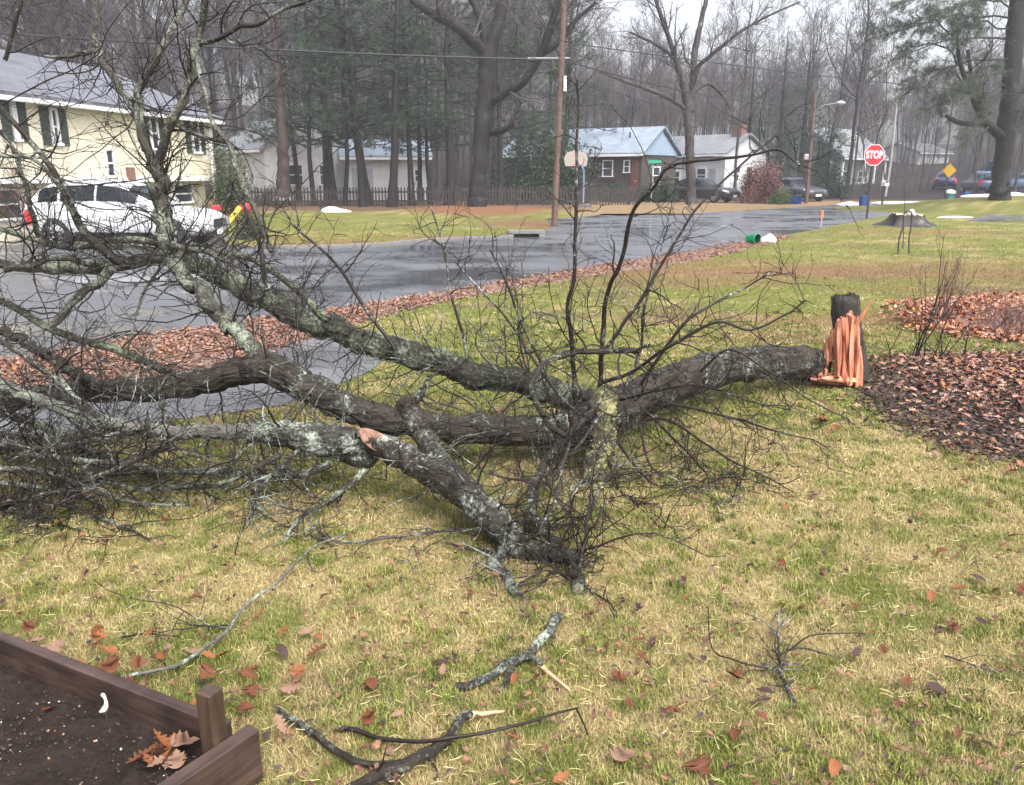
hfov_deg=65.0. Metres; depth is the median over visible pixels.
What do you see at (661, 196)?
evergreen shrub
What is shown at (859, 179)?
window
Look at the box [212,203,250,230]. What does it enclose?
toy slide
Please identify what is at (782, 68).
bare tree
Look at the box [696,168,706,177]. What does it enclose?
window
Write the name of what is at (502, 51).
pine tree
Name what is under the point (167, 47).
bare tree
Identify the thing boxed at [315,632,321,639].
fallen leaf
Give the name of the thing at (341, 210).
snow patch
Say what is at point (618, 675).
fallen leaf
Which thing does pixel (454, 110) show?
bare tree
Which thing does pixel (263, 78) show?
bare tree
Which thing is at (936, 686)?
fallen leaf
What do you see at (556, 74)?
bare tree
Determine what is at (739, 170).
window
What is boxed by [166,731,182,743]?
fallen leaf
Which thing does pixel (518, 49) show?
pine tree
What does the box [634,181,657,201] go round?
evergreen shrub
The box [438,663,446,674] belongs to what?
fallen leaf
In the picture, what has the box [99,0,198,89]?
bare tree
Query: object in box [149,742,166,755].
fallen leaf
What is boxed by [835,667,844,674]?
fallen leaf
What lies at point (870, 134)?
bare tree
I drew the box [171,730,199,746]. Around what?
fallen leaf
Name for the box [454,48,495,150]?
bare tree
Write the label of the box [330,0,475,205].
pine tree
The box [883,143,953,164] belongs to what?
white house
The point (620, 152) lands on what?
ranch house
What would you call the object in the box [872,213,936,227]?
cut stump
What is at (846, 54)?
bare tree
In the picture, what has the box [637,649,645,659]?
fallen leaf
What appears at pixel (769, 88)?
bare tree
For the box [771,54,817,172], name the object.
bare tree
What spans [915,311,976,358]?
twig shrub
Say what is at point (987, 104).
bare tree
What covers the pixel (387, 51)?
bare tree
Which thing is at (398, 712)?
fallen leaf
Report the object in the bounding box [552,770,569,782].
fallen leaf
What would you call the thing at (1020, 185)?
parked car
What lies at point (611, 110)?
bare tree
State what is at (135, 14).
bare tree
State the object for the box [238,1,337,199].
pine tree
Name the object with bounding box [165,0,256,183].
bare tree
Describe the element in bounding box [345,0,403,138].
bare tree
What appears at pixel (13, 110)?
window
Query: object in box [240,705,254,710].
fallen leaf
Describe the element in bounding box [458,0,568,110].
bare tree
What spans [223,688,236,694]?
fallen leaf
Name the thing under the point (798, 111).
bare tree
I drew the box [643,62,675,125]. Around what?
bare tree
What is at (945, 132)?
bare tree
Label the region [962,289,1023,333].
twig shrub
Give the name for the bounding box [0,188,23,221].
window
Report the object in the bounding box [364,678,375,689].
fallen leaf
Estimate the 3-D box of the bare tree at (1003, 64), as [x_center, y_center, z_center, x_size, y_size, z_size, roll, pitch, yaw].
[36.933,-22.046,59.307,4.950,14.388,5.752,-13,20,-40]
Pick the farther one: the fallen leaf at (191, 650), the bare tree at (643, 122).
the bare tree at (643, 122)
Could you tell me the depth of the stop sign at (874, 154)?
30.30 m
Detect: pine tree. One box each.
[232,0,376,204]
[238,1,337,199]
[254,0,392,204]
[264,1,380,202]
[274,0,440,206]
[275,0,413,205]
[275,0,414,205]
[323,0,461,206]
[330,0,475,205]
[362,0,477,204]
[365,3,474,199]
[382,0,507,205]
[427,0,578,204]
[459,0,581,189]
[491,0,602,166]
[529,0,616,144]
[849,0,1023,200]
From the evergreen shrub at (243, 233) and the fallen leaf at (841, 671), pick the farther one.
the evergreen shrub at (243, 233)
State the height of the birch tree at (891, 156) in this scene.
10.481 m
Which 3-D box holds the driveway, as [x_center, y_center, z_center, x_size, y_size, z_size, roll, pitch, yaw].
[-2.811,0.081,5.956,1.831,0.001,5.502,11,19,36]
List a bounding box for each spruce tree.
[724,44,783,169]
[758,26,816,179]
[760,39,842,194]
[808,114,853,198]
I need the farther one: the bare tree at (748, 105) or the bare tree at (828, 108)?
the bare tree at (748, 105)
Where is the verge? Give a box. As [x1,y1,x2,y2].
[0,235,786,385]
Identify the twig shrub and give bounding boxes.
[0,127,75,239]
[882,320,905,356]
[905,238,981,320]
[910,219,978,356]
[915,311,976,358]
[957,320,979,354]
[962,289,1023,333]
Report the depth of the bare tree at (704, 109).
95.44 m
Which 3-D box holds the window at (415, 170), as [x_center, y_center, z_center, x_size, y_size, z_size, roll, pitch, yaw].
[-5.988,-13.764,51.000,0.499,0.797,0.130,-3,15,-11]
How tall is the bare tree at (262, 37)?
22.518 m
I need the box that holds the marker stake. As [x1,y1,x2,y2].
[820,210,823,226]
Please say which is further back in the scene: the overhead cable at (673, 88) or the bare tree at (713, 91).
the bare tree at (713, 91)
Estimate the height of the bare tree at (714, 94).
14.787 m
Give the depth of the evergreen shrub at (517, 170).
45.73 m
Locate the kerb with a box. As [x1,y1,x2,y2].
[253,235,512,248]
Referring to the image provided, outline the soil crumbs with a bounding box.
[0,677,195,784]
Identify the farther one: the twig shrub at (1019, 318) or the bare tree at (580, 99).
the bare tree at (580, 99)
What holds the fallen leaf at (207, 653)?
on the lawn at (930, 204)
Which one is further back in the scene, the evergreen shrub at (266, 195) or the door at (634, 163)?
the door at (634, 163)
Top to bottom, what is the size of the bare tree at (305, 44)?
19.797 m
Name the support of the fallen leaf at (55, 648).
on the lawn at (930, 204)
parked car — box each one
[932,172,956,189]
[960,160,992,193]
[1010,173,1023,188]
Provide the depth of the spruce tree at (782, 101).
68.05 m
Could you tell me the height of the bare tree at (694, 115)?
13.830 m
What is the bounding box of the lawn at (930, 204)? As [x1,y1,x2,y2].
[0,104,1023,784]
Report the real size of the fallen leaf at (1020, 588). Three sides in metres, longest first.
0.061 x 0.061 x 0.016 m
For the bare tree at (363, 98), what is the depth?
61.27 m
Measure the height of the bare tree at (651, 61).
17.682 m
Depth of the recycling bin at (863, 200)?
42.77 m
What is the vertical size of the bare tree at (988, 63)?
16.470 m
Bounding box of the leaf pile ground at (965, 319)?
[908,296,1023,340]
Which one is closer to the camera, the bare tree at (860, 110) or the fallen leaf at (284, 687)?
the fallen leaf at (284, 687)
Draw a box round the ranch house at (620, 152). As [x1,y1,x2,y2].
[503,126,682,197]
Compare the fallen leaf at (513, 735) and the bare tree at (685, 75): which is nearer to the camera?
the fallen leaf at (513, 735)
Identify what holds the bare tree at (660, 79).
on the lawn at (930, 204)
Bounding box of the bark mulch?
[836,347,1023,467]
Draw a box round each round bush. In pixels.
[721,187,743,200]
[731,158,787,203]
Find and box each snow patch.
[321,207,339,211]
[333,209,350,211]
[761,233,775,242]
[836,201,858,204]
[873,201,919,202]
[937,216,972,217]
[960,194,988,196]
[1011,192,1023,195]
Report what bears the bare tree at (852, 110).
on the lawn at (930, 204)
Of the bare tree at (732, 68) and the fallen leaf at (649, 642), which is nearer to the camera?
the fallen leaf at (649, 642)
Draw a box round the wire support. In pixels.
[894,210,912,253]
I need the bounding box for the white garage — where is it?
[339,139,432,199]
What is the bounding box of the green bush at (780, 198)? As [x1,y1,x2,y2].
[765,184,795,204]
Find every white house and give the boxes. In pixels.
[214,115,344,200]
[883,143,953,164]
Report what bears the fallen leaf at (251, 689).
on the lawn at (930, 204)
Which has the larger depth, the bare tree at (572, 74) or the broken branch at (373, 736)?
the bare tree at (572, 74)
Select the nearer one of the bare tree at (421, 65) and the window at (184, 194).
the window at (184, 194)
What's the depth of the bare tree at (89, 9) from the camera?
45.87 m
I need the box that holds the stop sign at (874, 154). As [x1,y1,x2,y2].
[864,144,884,217]
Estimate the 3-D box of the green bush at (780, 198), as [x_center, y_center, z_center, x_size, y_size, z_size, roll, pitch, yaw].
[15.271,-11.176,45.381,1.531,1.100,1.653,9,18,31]
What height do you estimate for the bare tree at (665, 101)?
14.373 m
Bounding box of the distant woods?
[0,0,1023,194]
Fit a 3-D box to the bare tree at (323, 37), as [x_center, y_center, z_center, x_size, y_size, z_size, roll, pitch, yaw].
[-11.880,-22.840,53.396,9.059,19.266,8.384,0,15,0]
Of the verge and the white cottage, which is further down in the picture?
the verge
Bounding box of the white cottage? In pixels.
[672,125,772,193]
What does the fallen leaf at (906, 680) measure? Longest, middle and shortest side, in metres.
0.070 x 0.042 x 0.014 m
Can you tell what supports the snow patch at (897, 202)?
on the road
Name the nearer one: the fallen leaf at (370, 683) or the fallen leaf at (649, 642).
the fallen leaf at (370, 683)
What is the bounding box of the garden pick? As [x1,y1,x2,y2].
[99,693,107,723]
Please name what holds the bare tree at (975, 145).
on the lawn at (930, 204)
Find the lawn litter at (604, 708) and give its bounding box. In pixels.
[0,270,1023,784]
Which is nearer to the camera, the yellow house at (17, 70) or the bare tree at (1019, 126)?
the yellow house at (17, 70)
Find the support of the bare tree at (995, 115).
on the lawn at (930, 204)
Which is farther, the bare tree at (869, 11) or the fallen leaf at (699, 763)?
the bare tree at (869, 11)
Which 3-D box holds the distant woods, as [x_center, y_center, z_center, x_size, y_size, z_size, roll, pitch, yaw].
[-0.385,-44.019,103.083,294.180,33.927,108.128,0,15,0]
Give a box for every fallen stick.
[122,618,186,637]
[864,391,925,398]
[945,654,1012,676]
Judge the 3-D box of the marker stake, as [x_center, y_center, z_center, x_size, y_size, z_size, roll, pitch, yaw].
[9.969,-5.583,25.872,0.075,0.545,0.020,0,15,0]
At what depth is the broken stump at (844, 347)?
6.34 m
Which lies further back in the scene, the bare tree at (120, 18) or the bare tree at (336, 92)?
the bare tree at (336, 92)
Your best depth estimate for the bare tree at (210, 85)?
67.45 m
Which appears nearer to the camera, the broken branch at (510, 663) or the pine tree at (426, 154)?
the broken branch at (510, 663)
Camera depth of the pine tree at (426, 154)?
43.45 m
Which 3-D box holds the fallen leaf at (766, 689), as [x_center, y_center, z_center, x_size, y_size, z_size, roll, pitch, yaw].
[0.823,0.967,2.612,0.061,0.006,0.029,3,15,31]
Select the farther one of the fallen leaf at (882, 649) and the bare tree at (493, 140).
the bare tree at (493, 140)
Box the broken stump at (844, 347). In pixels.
[809,292,870,386]
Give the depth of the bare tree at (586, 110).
89.21 m
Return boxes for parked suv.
[22,179,229,244]
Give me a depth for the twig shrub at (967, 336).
7.55 m
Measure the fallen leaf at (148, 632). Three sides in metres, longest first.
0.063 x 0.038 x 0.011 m
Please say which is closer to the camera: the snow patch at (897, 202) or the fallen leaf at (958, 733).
the fallen leaf at (958, 733)
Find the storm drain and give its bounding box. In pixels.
[507,229,544,237]
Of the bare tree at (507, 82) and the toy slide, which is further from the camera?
the bare tree at (507, 82)
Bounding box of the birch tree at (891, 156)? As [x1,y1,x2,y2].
[884,48,910,195]
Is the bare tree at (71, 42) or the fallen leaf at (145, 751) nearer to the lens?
the fallen leaf at (145, 751)
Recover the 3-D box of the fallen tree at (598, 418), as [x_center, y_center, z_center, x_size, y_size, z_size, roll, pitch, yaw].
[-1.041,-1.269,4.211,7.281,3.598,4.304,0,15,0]
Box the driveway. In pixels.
[0,338,381,442]
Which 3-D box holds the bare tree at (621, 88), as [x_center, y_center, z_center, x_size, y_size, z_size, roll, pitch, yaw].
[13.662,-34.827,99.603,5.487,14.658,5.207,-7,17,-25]
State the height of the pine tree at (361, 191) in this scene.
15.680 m
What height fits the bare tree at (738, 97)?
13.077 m
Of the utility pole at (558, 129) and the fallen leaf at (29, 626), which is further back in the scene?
the utility pole at (558, 129)
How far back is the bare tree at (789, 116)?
88.13 m
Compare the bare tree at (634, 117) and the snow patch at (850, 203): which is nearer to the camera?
the snow patch at (850, 203)
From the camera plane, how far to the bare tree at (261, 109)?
82.27 m
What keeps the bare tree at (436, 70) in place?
on the lawn at (930, 204)
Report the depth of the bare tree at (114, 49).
56.93 m
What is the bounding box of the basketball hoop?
[564,151,591,206]
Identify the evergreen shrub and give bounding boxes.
[207,127,255,221]
[233,211,270,239]
[253,180,277,204]
[486,102,570,203]
[525,113,601,203]
[601,179,631,202]
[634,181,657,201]
[645,172,680,202]
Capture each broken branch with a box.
[276,707,504,784]
[339,707,588,743]
[456,612,571,692]
[708,606,865,709]
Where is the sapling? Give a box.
[900,129,917,248]
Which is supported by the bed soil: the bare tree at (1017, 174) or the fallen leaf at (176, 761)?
the fallen leaf at (176, 761)
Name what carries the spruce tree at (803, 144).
on the lawn at (930, 204)
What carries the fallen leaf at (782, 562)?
on the lawn at (930, 204)
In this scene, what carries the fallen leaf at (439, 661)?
on the lawn at (930, 204)
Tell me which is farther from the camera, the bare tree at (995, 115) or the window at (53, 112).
the bare tree at (995, 115)
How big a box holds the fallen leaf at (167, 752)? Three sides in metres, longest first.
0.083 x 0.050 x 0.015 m
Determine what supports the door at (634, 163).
in the ranch house at (620, 152)
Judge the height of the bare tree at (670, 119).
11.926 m
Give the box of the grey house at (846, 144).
[771,127,889,184]
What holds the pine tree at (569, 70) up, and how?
on the lawn at (930, 204)
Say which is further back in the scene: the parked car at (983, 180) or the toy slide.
the parked car at (983, 180)
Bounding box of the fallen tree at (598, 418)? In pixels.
[0,0,898,678]
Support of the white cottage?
on the lawn at (930, 204)
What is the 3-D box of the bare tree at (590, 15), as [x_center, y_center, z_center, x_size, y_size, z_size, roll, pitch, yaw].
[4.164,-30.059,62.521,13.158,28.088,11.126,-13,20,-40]
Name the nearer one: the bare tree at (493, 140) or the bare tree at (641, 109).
the bare tree at (493, 140)
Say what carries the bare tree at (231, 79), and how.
on the lawn at (930, 204)
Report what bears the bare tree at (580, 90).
on the lawn at (930, 204)
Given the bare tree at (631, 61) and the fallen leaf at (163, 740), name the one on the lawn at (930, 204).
the bare tree at (631, 61)
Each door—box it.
[352,168,373,199]
[631,160,637,197]
[709,168,716,182]
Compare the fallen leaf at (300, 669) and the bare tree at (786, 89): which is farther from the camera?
the bare tree at (786, 89)
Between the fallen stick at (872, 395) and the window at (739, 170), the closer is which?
the fallen stick at (872, 395)
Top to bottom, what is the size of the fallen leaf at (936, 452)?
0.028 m
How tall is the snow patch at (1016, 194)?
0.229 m
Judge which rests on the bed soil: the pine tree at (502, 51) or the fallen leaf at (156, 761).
the fallen leaf at (156, 761)
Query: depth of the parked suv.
18.11 m
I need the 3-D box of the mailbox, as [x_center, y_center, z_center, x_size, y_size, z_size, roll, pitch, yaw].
[21.101,-11.340,45.558,0.265,1.290,0.500,0,15,0]
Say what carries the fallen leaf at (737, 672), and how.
on the lawn at (930, 204)
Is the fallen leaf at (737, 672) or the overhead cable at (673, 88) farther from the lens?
the overhead cable at (673, 88)
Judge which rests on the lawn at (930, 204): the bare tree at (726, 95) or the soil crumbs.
the bare tree at (726, 95)
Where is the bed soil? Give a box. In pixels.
[0,665,202,784]
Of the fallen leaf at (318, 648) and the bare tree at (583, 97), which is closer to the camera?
the fallen leaf at (318, 648)
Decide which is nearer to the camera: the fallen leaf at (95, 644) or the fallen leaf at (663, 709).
the fallen leaf at (663, 709)
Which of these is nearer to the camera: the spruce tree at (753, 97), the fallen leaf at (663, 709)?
the fallen leaf at (663, 709)
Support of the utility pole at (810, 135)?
on the lawn at (930, 204)
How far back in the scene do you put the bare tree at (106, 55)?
33.87 m
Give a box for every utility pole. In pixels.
[528,0,569,226]
[803,92,845,203]
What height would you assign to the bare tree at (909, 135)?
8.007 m
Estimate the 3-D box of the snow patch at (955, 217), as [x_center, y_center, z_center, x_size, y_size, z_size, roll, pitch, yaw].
[17.375,-6.903,31.617,1.576,0.069,0.491,0,15,0]
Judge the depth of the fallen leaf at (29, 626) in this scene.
2.89 m
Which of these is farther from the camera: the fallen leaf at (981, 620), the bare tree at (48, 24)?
the bare tree at (48, 24)
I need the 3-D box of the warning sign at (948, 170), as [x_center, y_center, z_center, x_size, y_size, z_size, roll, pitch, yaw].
[21.421,-10.059,39.623,0.732,2.431,0.068,0,15,0]
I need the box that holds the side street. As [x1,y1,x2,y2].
[970,215,1023,221]
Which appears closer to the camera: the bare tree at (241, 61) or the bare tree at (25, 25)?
the bare tree at (25, 25)
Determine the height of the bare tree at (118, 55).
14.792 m
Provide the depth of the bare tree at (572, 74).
62.25 m
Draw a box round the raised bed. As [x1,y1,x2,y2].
[0,631,262,784]
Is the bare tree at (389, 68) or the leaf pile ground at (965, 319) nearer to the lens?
the leaf pile ground at (965, 319)
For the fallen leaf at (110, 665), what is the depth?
2.65 m
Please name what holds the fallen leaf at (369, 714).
on the lawn at (930, 204)
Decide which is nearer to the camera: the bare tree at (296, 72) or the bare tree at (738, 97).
the bare tree at (296, 72)
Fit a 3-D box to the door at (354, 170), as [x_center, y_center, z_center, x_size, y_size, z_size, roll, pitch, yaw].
[-9.346,-13.056,50.498,1.271,1.961,0.120,-3,15,-11]
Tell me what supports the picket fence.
on the lawn at (930, 204)
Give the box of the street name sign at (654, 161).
[648,160,661,204]
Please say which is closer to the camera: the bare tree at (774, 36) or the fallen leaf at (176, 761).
the fallen leaf at (176, 761)
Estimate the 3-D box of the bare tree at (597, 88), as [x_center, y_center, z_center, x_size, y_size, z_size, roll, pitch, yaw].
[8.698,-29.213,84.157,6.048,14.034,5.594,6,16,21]
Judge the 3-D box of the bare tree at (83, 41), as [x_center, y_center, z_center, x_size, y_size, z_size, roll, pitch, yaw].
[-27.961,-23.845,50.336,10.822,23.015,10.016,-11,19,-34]
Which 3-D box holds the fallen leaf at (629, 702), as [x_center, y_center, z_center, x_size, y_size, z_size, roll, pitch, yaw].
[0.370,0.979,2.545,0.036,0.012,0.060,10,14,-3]
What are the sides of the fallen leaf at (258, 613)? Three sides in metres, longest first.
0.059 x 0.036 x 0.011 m
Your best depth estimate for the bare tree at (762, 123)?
92.92 m
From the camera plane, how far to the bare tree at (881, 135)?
61.16 m
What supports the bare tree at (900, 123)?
on the lawn at (930, 204)
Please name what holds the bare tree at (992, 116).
on the lawn at (930, 204)
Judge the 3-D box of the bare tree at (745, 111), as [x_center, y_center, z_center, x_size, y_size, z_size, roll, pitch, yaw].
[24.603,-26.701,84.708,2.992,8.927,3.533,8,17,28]
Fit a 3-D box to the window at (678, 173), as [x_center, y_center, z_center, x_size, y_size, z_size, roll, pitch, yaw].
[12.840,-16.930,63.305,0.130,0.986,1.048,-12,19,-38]
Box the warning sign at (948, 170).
[942,163,956,198]
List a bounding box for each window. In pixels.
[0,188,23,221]
[9,101,23,141]
[48,107,64,145]
[103,148,119,177]
[148,116,159,150]
[171,184,194,203]
[190,121,203,153]
[289,164,304,185]
[318,164,336,184]
[414,169,417,181]
[601,160,613,176]
[622,160,630,172]
[653,166,660,184]
[675,171,680,181]
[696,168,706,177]
[732,166,741,181]
[857,171,867,182]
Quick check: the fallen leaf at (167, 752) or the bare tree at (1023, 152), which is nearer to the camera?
the fallen leaf at (167, 752)
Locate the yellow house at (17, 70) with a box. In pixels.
[0,49,224,240]
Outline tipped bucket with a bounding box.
[745,234,760,243]
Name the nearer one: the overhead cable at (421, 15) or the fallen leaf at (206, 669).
the fallen leaf at (206, 669)
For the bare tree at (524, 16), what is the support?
on the lawn at (930, 204)
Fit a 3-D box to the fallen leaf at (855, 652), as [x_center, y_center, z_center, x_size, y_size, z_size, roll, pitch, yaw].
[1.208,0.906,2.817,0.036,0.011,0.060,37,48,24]
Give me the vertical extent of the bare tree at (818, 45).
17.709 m
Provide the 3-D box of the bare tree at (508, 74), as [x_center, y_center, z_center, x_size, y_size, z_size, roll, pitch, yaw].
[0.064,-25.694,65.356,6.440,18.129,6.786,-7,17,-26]
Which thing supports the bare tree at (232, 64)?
on the lawn at (930, 204)
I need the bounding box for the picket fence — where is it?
[224,185,639,205]
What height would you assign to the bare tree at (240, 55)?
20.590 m
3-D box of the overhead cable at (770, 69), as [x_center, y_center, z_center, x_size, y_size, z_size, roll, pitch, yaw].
[18.559,-12.762,33.157,38.140,0.628,0.028,-8,17,-26]
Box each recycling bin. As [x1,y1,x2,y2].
[786,195,801,203]
[858,196,867,205]
[946,190,955,198]
[961,192,970,197]
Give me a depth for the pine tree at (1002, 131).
34.12 m
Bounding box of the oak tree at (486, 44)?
[403,0,619,206]
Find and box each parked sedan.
[663,177,740,202]
[777,177,827,200]
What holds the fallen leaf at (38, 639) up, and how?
on the lawn at (930, 204)
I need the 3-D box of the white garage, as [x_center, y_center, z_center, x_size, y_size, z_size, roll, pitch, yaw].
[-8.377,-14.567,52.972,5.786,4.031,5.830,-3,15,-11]
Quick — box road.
[0,203,905,358]
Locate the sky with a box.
[2,0,1023,146]
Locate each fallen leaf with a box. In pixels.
[21,620,36,631]
[27,636,45,641]
[41,706,52,710]
[46,641,64,651]
[52,637,65,645]
[89,630,108,639]
[91,626,103,636]
[92,638,102,648]
[97,655,121,672]
[99,645,118,653]
[123,674,135,682]
[126,749,151,763]
[130,653,148,668]
[140,676,146,684]
[142,754,153,762]
[143,627,153,634]
[146,756,165,766]
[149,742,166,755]
[152,748,167,757]
[153,729,170,747]
[155,650,167,658]
[159,748,175,768]
[162,736,175,761]
[163,642,170,648]
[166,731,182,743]
[166,748,186,768]
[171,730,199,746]
[184,646,199,652]
[188,594,203,598]
[198,662,217,678]
[201,650,214,657]
[215,649,229,656]
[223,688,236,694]
[237,664,258,673]
[237,701,253,709]
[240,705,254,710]
[241,670,257,677]
[241,682,259,695]
[254,608,262,619]
[273,713,286,733]
[276,644,287,657]
[279,626,288,634]
[279,680,302,694]
[288,665,306,677]
[297,627,313,634]
[306,644,325,655]
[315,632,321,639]
[359,709,375,723]
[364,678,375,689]
[391,709,404,716]
[431,659,447,663]
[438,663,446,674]
[503,731,519,738]
[510,672,519,683]
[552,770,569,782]
[585,610,598,615]
[608,668,626,680]
[610,744,636,761]
[624,696,633,707]
[631,635,645,640]
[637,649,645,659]
[645,636,655,649]
[659,706,666,713]
[666,706,677,711]
[681,752,712,774]
[725,669,744,679]
[729,727,743,739]
[731,669,742,678]
[755,712,768,720]
[756,687,773,692]
[757,695,771,700]
[776,559,785,566]
[809,415,827,420]
[829,758,840,777]
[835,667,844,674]
[852,646,860,656]
[878,643,887,653]
[900,745,910,751]
[901,674,913,685]
[926,450,939,456]
[926,590,936,603]
[926,681,946,692]
[937,547,949,551]
[944,621,960,630]
[948,584,966,588]
[953,726,962,737]
[965,456,976,460]
[969,574,987,581]
[972,738,991,745]
[975,617,985,623]
[1015,583,1023,592]
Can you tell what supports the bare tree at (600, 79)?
on the lawn at (930, 204)
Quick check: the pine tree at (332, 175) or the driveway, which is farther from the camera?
the pine tree at (332, 175)
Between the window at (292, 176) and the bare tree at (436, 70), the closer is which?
the window at (292, 176)
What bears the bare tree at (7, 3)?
on the lawn at (930, 204)
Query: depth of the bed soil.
2.30 m
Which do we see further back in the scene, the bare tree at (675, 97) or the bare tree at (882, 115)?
the bare tree at (882, 115)
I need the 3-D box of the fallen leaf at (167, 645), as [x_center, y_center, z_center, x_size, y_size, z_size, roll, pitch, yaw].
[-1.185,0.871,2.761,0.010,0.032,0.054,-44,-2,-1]
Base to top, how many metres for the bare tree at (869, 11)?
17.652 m
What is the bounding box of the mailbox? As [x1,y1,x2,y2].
[881,181,888,203]
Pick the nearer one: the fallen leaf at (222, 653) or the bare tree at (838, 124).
the fallen leaf at (222, 653)
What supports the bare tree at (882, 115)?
on the lawn at (930, 204)
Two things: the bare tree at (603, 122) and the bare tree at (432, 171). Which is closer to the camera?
the bare tree at (432, 171)
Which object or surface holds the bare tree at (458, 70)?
on the lawn at (930, 204)
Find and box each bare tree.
[0,0,40,48]
[0,0,55,53]
[0,0,65,55]
[0,0,69,56]
[0,0,73,54]
[0,0,84,58]
[0,0,88,62]
[0,1,74,52]
[0,7,51,58]
[0,18,30,50]
[2,36,39,52]
[4,0,151,65]
[8,0,124,63]
[19,0,116,62]
[21,0,122,63]
[29,0,125,66]
[37,0,180,81]
[40,0,140,78]
[61,0,130,68]
[85,15,137,76]
[93,8,138,80]
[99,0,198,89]
[100,0,155,59]
[101,0,198,85]
[115,0,214,92]
[121,0,264,187]
[123,19,198,103]
[130,0,217,97]
[158,0,294,134]
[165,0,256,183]
[175,0,293,130]
[185,6,256,132]
[190,1,291,119]
[209,0,332,114]
[209,0,345,115]
[210,0,271,100]
[214,0,301,119]
[216,3,279,131]
[217,0,269,118]
[233,0,297,197]
[237,20,299,115]
[258,9,316,113]
[264,0,392,132]
[265,7,314,113]
[288,2,339,113]
[298,0,371,122]
[303,1,376,134]
[307,12,350,117]
[331,0,388,133]
[342,0,433,137]
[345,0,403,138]
[347,0,435,137]
[358,0,420,101]
[362,0,485,193]
[362,0,487,187]
[362,59,390,138]
[373,1,473,139]
[386,9,444,132]
[391,0,453,135]
[404,0,473,162]
[419,0,473,104]
[420,8,477,172]
[424,20,474,186]
[434,1,482,141]
[440,0,534,189]
[451,0,599,115]
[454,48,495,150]
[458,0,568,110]
[460,0,544,177]
[462,0,569,107]
[476,17,538,187]
[488,0,548,156]
[496,4,565,170]
[507,4,574,116]
[508,19,545,112]
[518,0,598,126]
[524,0,628,129]
[526,1,602,110]
[530,2,608,124]
[534,0,655,69]
[557,3,617,127]
[564,55,593,128]
[571,57,593,125]
[571,60,596,124]
[573,8,626,127]
[576,45,625,128]
[577,12,645,126]
[580,46,628,127]
[582,19,644,127]
[588,63,627,127]
[595,0,811,204]
[595,15,660,126]
[606,0,689,126]
[606,58,638,127]
[607,21,654,126]
[625,25,684,126]
[626,69,655,125]
[627,105,647,126]
[629,30,680,124]
[629,80,662,126]
[635,27,689,120]
[637,70,672,126]
[640,56,683,125]
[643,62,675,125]
[646,60,680,121]
[658,68,701,134]
[661,26,708,135]
[674,59,724,134]
[693,64,724,134]
[695,53,729,133]
[695,71,727,134]
[696,0,768,133]
[699,1,747,134]
[699,67,727,131]
[702,16,768,124]
[712,61,743,131]
[716,0,798,188]
[729,73,760,120]
[732,38,774,119]
[735,1,804,148]
[735,51,777,142]
[735,97,754,133]
[736,70,763,134]
[745,58,796,177]
[746,46,798,139]
[758,33,817,177]
[761,0,852,177]
[761,12,825,127]
[763,0,851,152]
[765,81,787,148]
[768,53,810,138]
[770,75,804,142]
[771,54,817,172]
[777,69,815,141]
[791,36,851,124]
[806,0,886,188]
[810,64,860,187]
[815,0,941,193]
[816,52,869,186]
[826,42,887,192]
[830,0,898,191]
[841,91,863,127]
[844,66,900,186]
[846,84,879,187]
[847,4,926,193]
[858,70,892,131]
[868,77,891,167]
[890,89,915,163]
[900,112,915,165]
[906,55,950,191]
[926,62,966,188]
[931,11,999,187]
[932,0,1008,190]
[943,58,997,170]
[951,41,1000,116]
[952,40,1001,193]
[964,47,1001,161]
[971,96,988,171]
[973,80,999,165]
[982,108,998,167]
[984,11,1023,191]
[984,75,1023,170]
[988,5,1023,111]
[989,62,1023,193]
[990,64,1023,172]
[1009,72,1023,177]
[1009,77,1023,171]
[1014,54,1023,175]
[1014,95,1023,141]
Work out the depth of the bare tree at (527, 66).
77.18 m
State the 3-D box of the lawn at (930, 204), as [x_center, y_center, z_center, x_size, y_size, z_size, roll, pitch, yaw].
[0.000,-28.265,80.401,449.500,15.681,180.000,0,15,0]
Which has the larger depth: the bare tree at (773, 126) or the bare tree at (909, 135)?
the bare tree at (909, 135)
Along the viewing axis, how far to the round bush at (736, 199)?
50.44 m
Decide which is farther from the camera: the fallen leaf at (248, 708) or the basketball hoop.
the basketball hoop
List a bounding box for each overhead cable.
[0,32,558,60]
[211,70,557,109]
[275,0,559,27]
[564,60,802,105]
[564,75,803,130]
[565,42,1016,94]
[817,98,998,113]
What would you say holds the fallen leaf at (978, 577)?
on the lawn at (930, 204)
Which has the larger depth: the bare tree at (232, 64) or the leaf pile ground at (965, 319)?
the bare tree at (232, 64)

